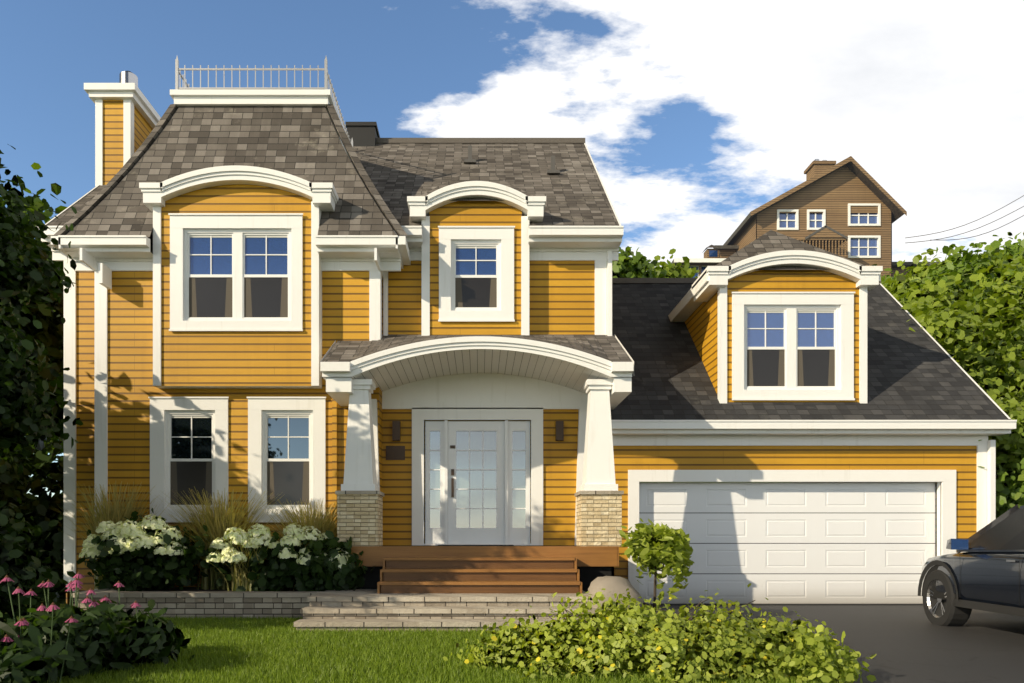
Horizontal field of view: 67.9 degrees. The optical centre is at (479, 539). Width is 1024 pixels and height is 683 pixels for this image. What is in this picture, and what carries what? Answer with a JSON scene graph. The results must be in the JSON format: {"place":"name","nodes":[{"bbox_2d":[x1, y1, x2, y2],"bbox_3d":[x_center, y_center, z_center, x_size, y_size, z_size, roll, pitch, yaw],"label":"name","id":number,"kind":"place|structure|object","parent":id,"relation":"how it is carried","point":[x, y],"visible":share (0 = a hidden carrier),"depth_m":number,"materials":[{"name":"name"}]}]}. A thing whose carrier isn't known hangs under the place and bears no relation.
{"place":"outdoors","nodes":[
{"label":"outdoors","id":0,"kind":"place"},
{"bbox_2d":[0,571,139,641],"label":"pink flowers","id":1,"kind":"object","parent":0,"point":[72,584],"visible":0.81,"depth_m":6.14,"materials":[{"name":"pink plant"}]},
{"bbox_2d":[119,71,137,85],"bbox_3d":[-6.701,-8.625,14.500,0.320,0.600,0.320,0,0,0],"label":"chimney flue","id":2,"kind":"object","parent":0,"point":[127,77],"visible":0.53,"depth_m":14.36,"materials":[{"name":"silver metal"}]},
{"bbox_2d":[155,487,286,589],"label":"grass","id":3,"kind":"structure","parent":0,"point":[219,525],"depth_m":11.47,"materials":[{"name":"plant"}]},
{"bbox_2d":[202,540,273,590],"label":"grass","id":4,"kind":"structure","parent":0,"point":[240,579],"depth_m":11.09,"materials":[{"name":"green plant"}]},
{"bbox_2d":[175,57,352,146],"bbox_3d":[-3.944,-8.050,14.460,2.615,0.650,2.724,0,0,0],"label":"roof railing","id":5,"kind":"object","parent":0,"point":[325,69],"visible":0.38,"depth_m":13.11,"materials":[{"name":"white metal"}]},
{"bbox_2d":[253,498,339,589],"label":"grass","id":6,"kind":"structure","parent":0,"point":[318,521],"depth_m":11.21,"materials":[{"name":"green plant"}]},
{"bbox_2d":[74,598,590,631],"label":"stone retaining wall","id":7,"kind":"structure","parent":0,"point":[241,607],"depth_m":10.20,"materials":[{"name":"grey stone"}]},
{"bbox_2d":[71,491,623,626],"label":"stone caps","id":8,"kind":"object","parent":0,"point":[362,595],"visible":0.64,"depth_m":9.50,"materials":[{"name":"grey stone"}]},
{"bbox_2d":[13,482,791,682],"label":"terrain","id":9,"kind":"structure","parent":0,"point":[62,601],"depth_m":10.34,"materials":[{"name":"green plant"}]},
{"bbox_2d":[0,447,45,562],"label":"tree","id":10,"kind":"object","parent":9,"relation":"on","point":[10,491],"visible":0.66,"depth_m":13.08,"materials":[{"name":"green plant"}]},
{"bbox_2d":[0,301,53,445],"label":"shade tree","id":11,"kind":"object","parent":9,"relation":"on","point":[32,394],"visible":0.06,"depth_m":11.12,"materials":[{"name":"green plant"}]},
{"bbox_2d":[0,150,63,482],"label":"tree","id":12,"kind":"object","parent":9,"relation":"on","point":[49,334],"depth_m":13.98,"materials":[{"name":"green plant"}]},
{"bbox_2d":[0,436,65,600],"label":"hedge leaves","id":13,"kind":"object","parent":9,"relation":"on","point":[46,510],"visible":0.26,"depth_m":13.61,"materials":[{"name":"green plant"}]},
{"bbox_2d":[1,162,66,492],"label":"tree","id":14,"kind":"object","parent":9,"relation":"on","point":[37,204],"depth_m":21.49,"materials":[{"name":"green plant"}]},
{"bbox_2d":[0,483,68,622],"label":"shrub leaves","id":15,"kind":"object","parent":9,"relation":"on","point":[17,570],"visible":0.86,"depth_m":8.64,"materials":[{"name":"green plant"}]},
{"bbox_2d":[0,144,82,482],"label":"tree","id":16,"kind":"object","parent":9,"relation":"on","point":[19,386],"visible":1,"depth_m":8.22,"materials":[{"name":"green plant"}]},
{"bbox_2d":[6,575,137,682],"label":"flower stems","id":17,"kind":"object","parent":9,"relation":"on","point":[76,599],"visible":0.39,"depth_m":6.07,"materials":[{"name":"green plant"}]},
{"bbox_2d":[0,599,194,682],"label":"coneflower leaves","id":18,"kind":"object","parent":9,"relation":"on","point":[101,636],"visible":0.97,"depth_m":5.71,"materials":[{"name":"green plant"}]},
{"bbox_2d":[56,482,170,588],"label":"grass","id":19,"kind":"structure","parent":9,"relation":"on","point":[110,513],"depth_m":11.53,"materials":[{"name":"plant"}]},
{"bbox_2d":[67,508,209,590],"bbox_3d":[-4.980,0.238,11.193,2.176,1.447,1.441,0,0,0],"label":"hydrangea","id":20,"kind":"object","parent":9,"relation":"on","point":[142,568],"depth_m":10.94,"materials":[{"name":"plant"}]},
{"bbox_2d":[200,523,343,590],"bbox_3d":[-2.985,0.333,11.166,2.244,1.170,1.522,0,0,0],"label":"hydrangea","id":21,"kind":"object","parent":9,"relation":"on","point":[275,573],"depth_m":10.86,"materials":[{"name":"plant"}]},
{"bbox_2d":[288,530,374,590],"bbox_3d":[-2.139,0.424,10.950,1.341,1.132,1.224,0,0,0],"label":"hydrangea","id":22,"kind":"object","parent":9,"relation":"on","point":[324,573],"depth_m":10.66,"materials":[{"name":"green plant"}]},
{"bbox_2d":[351,546,618,593],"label":"porch steps","id":23,"kind":"structure","parent":9,"relation":"on","point":[578,555],"depth_m":10.64,"materials":[{"name":"brown wood"}]},
{"bbox_2d":[66,100,976,604],"bbox_3d":[0.652,-3.710,16.200,15.414,9.560,8.600,0,0,0],"label":"house siding","id":24,"kind":"object","parent":9,"relation":"on","point":[562,296],"visible":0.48,"depth_m":12.50,"materials":[{"name":"wood"}]},
{"bbox_2d":[386,421,563,496],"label":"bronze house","id":25,"kind":"structure","parent":24,"relation":"attached to","point":[395,452],"depth_m":12.48,"materials":[{"name":"brown metal"}]},
{"bbox_2d":[170,277,834,504],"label":"curtains","id":26,"kind":"object","parent":24,"relation":"attached to","point":[284,313],"visible":0.96,"depth_m":12.15,"materials":[{"name":"grey fabric"}]},
{"bbox_2d":[171,235,833,417],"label":"window blinds","id":27,"kind":"object","parent":24,"relation":"hanging from","point":[246,236],"visible":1,"depth_m":12.16,"materials":[{"name":"grey fabric"}]},
{"bbox_2d":[38,83,1016,592],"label":"house trim","id":28,"kind":"structure","parent":24,"relation":"attached to","point":[502,393],"depth_m":12.15,"materials":[{"name":"white wood"}]},
{"bbox_2d":[425,420,934,603],"bbox_3d":[3.341,-0.455,12.611,8.491,3.038,0.128,0,0,-1],"label":"house door","id":29,"kind":"structure","parent":28,"relation":"in","point":[801,512],"depth_m":12.66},
{"bbox_2d":[46,104,1010,419],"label":"house shingles","id":30,"kind":"object","parent":24,"relation":"on","point":[376,185],"depth_m":12.90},
{"bbox_2d":[376,138,880,283],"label":"roof ridge","id":31,"kind":"structure","parent":30,"relation":"on","point":[556,140],"depth_m":16.38,"materials":[{"name":"grey"}]},
{"bbox_2d":[588,576,642,616],"bbox_3d":[1.683,0.788,9.562,0.723,0.664,0.610,0,0,0],"label":"boulder","id":32,"kind":"object","parent":9,"relation":"on","point":[617,585],"visible":0.41,"depth_m":9.34,"materials":[{"name":"beige stone"}]},
{"bbox_2d":[612,246,671,277],"bbox_3d":[5.495,-6.848,30.270,4.209,9.721,4.109,0,0,0],"label":"hill tree","id":33,"kind":"object","parent":9,"relation":"on","point":[626,265],"visible":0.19,"depth_m":29.16,"materials":[{"name":"green plant"}]},
{"bbox_2d":[443,583,868,682],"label":"potentilla","id":34,"kind":"object","parent":9,"relation":"on","point":[716,646],"depth_m":5.98,"materials":[{"name":"green plant"}]},
{"bbox_2d":[619,518,693,607],"bbox_3d":[2.315,0.391,9.917,1.051,1.360,1.236,0,0,0],"label":"tree","id":35,"kind":"object","parent":9,"relation":"on","point":[669,548],"depth_m":9.70,"materials":[{"name":"green plant"}]},
{"bbox_2d":[646,248,698,277],"bbox_3d":[7.847,-7.598,31.898,3.815,8.840,3.784,0,0,0],"label":"hill tree","id":36,"kind":"object","parent":9,"relation":"on","point":[678,271],"visible":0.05,"depth_m":31.05,"materials":[{"name":"green plant"}]},
{"bbox_2d":[680,156,916,278],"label":"neighboring house","id":37,"kind":"structure","parent":9,"relation":"on","point":[834,193],"depth_m":46.00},
{"bbox_2d":[674,161,928,265],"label":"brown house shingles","id":38,"kind":"object","parent":37,"relation":"on","point":[897,213],"visible":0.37,"depth_m":45.78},
{"bbox_2d":[671,203,938,277],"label":"house trim","id":39,"kind":"structure","parent":37,"relation":"attached to","point":[719,260],"depth_m":45.94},
{"bbox_2d":[689,213,892,278],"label":"windows","id":40,"kind":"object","parent":39,"relation":"in","point":[853,242],"visible":0.47,"depth_m":46.10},
{"bbox_2d":[764,621,875,682],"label":"potentilla leaves","id":41,"kind":"object","parent":9,"relation":"on","point":[828,664],"visible":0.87,"depth_m":5.58,"materials":[{"name":"green plant"}]},
{"bbox_2d":[881,266,914,285],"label":"hill tree","id":42,"kind":"object","parent":9,"relation":"on","point":[883,279],"depth_m":40.57,"materials":[{"name":"green plant"}]},
{"bbox_2d":[871,264,984,340],"bbox_3d":[13.274,-3.932,23.623,6.842,8.944,5.706,0,0,0],"label":"hill tree","id":43,"kind":"object","parent":9,"relation":"on","point":[916,292],"visible":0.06,"depth_m":22.51,"materials":[{"name":"green plant"}]},
{"bbox_2d":[871,266,1023,482],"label":"hill tree","id":44,"kind":"object","parent":9,"relation":"on","point":[981,374],"visible":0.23,"depth_m":15.25,"materials":[{"name":"green plant"}]},
{"bbox_2d":[880,246,1014,295],"bbox_3d":[20.080,-10.670,33.016,7.295,3.376,7.072,0,0,0],"label":"hill tree","id":45,"kind":"object","parent":9,"relation":"on","point":[923,274],"visible":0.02,"depth_m":31.78,"materials":[{"name":"green plant"}]},
{"bbox_2d":[895,292,1023,368],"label":"hill tree","id":46,"kind":"object","parent":9,"relation":"on","point":[920,301],"depth_m":16.75,"materials":[{"name":"green plant"}]},
{"bbox_2d":[906,235,1023,329],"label":"hill tree","id":47,"kind":"object","parent":9,"relation":"on","point":[966,265],"visible":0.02,"depth_m":24.80,"materials":[{"name":"green plant"}]},
{"bbox_2d":[912,252,1023,372],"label":"hill tree","id":48,"kind":"object","parent":9,"relation":"on","point":[1017,280],"visible":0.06,"depth_m":18.05,"materials":[{"name":"green plant"}]},
{"bbox_2d":[926,360,1023,543],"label":"hill tree","id":49,"kind":"object","parent":9,"relation":"on","point":[1014,436],"visible":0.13,"depth_m":13.43,"materials":[{"name":"green plant"}]},
{"bbox_2d":[934,418,1023,537],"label":"hill tree","id":50,"kind":"object","parent":9,"relation":"on","point":[1005,499],"visible":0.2,"depth_m":12.85,"materials":[{"name":"green plant"}]},
{"bbox_2d":[946,232,1023,269],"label":"hill tree","id":51,"kind":"object","parent":9,"relation":"on","point":[1009,248],"visible":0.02,"depth_m":33.27,"materials":[{"name":"green plant"}]},
{"bbox_2d":[965,232,1023,292],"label":"hill tree","id":52,"kind":"object","parent":9,"relation":"on","point":[1010,258],"depth_m":27.11,"materials":[{"name":"green plant"}]},
{"bbox_2d":[973,288,1022,336],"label":"hill tree","id":53,"kind":"object","parent":9,"relation":"on","point":[992,327],"depth_m":21.54,"materials":[{"name":"green plant"}]},
{"bbox_2d":[137,587,677,618],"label":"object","id":54,"kind":"object","parent":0,"point":[189,589],"visible":0.07,"depth_m":11.52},
{"bbox_2d":[22,614,842,682],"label":"lawn","id":55,"kind":"structure","parent":0,"point":[241,646],"depth_m":6.53,"materials":[{"name":"green plant"}]},
{"bbox_2d":[337,494,621,545],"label":"column bases","id":56,"kind":"object","parent":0,"point":[598,520],"visible":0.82,"depth_m":10.96,"materials":[{"name":"beige brick"}]},
{"bbox_2d":[356,545,613,591],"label":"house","id":57,"kind":"structure","parent":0,"point":[588,575],"depth_m":11.01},
{"bbox_2d":[176,278,829,504],"bbox_3d":[0.485,-2.411,12.288,10.904,3.739,0.305,0,0,-3],"label":"house screen","id":58,"kind":"object","parent":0,"point":[266,302],"visible":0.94,"depth_m":12.15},
{"bbox_2d":[0,0,1023,496],"label":"sky","id":59,"kind":"structure","parent":0,"point":[692,116],"materials":[{"name":"blue"}]},
{"bbox_2d":[171,122,934,604],"bbox_3d":[1.309,-3.915,14.355,12.553,9.970,4.950,0,0,0],"label":"window glass","id":60,"kind":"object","parent":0,"point":[278,265],"depth_m":12.16,"materials":[{"name":"glass"}]},
{"bbox_2d":[652,605,1023,682],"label":"asphalt ground","id":61,"kind":"structure","parent":0,"point":[908,643],"depth_m":8.09,"materials":[{"name":"grey asphalt"}]},
{"bbox_2d":[922,570,971,626],"bbox_3d":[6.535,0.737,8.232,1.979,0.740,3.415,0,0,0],"label":"car tyre","id":62,"kind":"object","parent":61,"relation":"on","point":[952,615],"visible":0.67,"depth_m":9.34,"materials":[{"name":"black rubber"}]},
{"bbox_2d":[927,560,1014,617],"bbox_3d":[6.535,0.596,8.232,1.955,0.771,3.168,0,0,0],"label":"wheel rim","id":63,"kind":"object","parent":62,"relation":"in","point":[928,598],"visible":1,"depth_m":9.69,"materials":[{"name":"silver metal"}]},
{"bbox_2d":[921,539,1023,607],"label":"car","id":64,"kind":"object","parent":61,"relation":"on","point":[996,578],"depth_m":8.60,"materials":[{"name":"black metal"}]},
{"bbox_2d":[922,565,956,599],"bbox_3d":[6.535,0.435,8.232,1.722,0.603,3.419,0,0,4],"label":"car wheel","id":65,"kind":"object","parent":64,"relation":"attached to","point":[939,595],"visible":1,"depth_m":9.68,"materials":[{"name":"black rubber"}]},
{"bbox_2d":[918,560,1023,616],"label":"car trim","id":66,"kind":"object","parent":64,"relation":"attached to","point":[1002,609],"visible":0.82,"depth_m":9.04,"materials":[{"name":"black plastic"}]},
{"bbox_2d":[946,504,1023,553],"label":"car trim","id":67,"kind":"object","parent":64,"relation":"on","point":[1009,512],"visible":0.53,"depth_m":8.73,"materials":[{"name":"black plastic"}]},
{"bbox_2d":[968,508,1023,549],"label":"car window","id":68,"kind":"structure","parent":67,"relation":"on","point":[1007,533],"depth_m":8.41,"materials":[{"name":"black glass"}]},
{"bbox_2d":[906,195,1023,242],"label":"power lines","id":69,"kind":"object","parent":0,"point":[969,223],"visible":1,"depth_m":41.83,"materials":[{"name":"black metal"}]}
]}

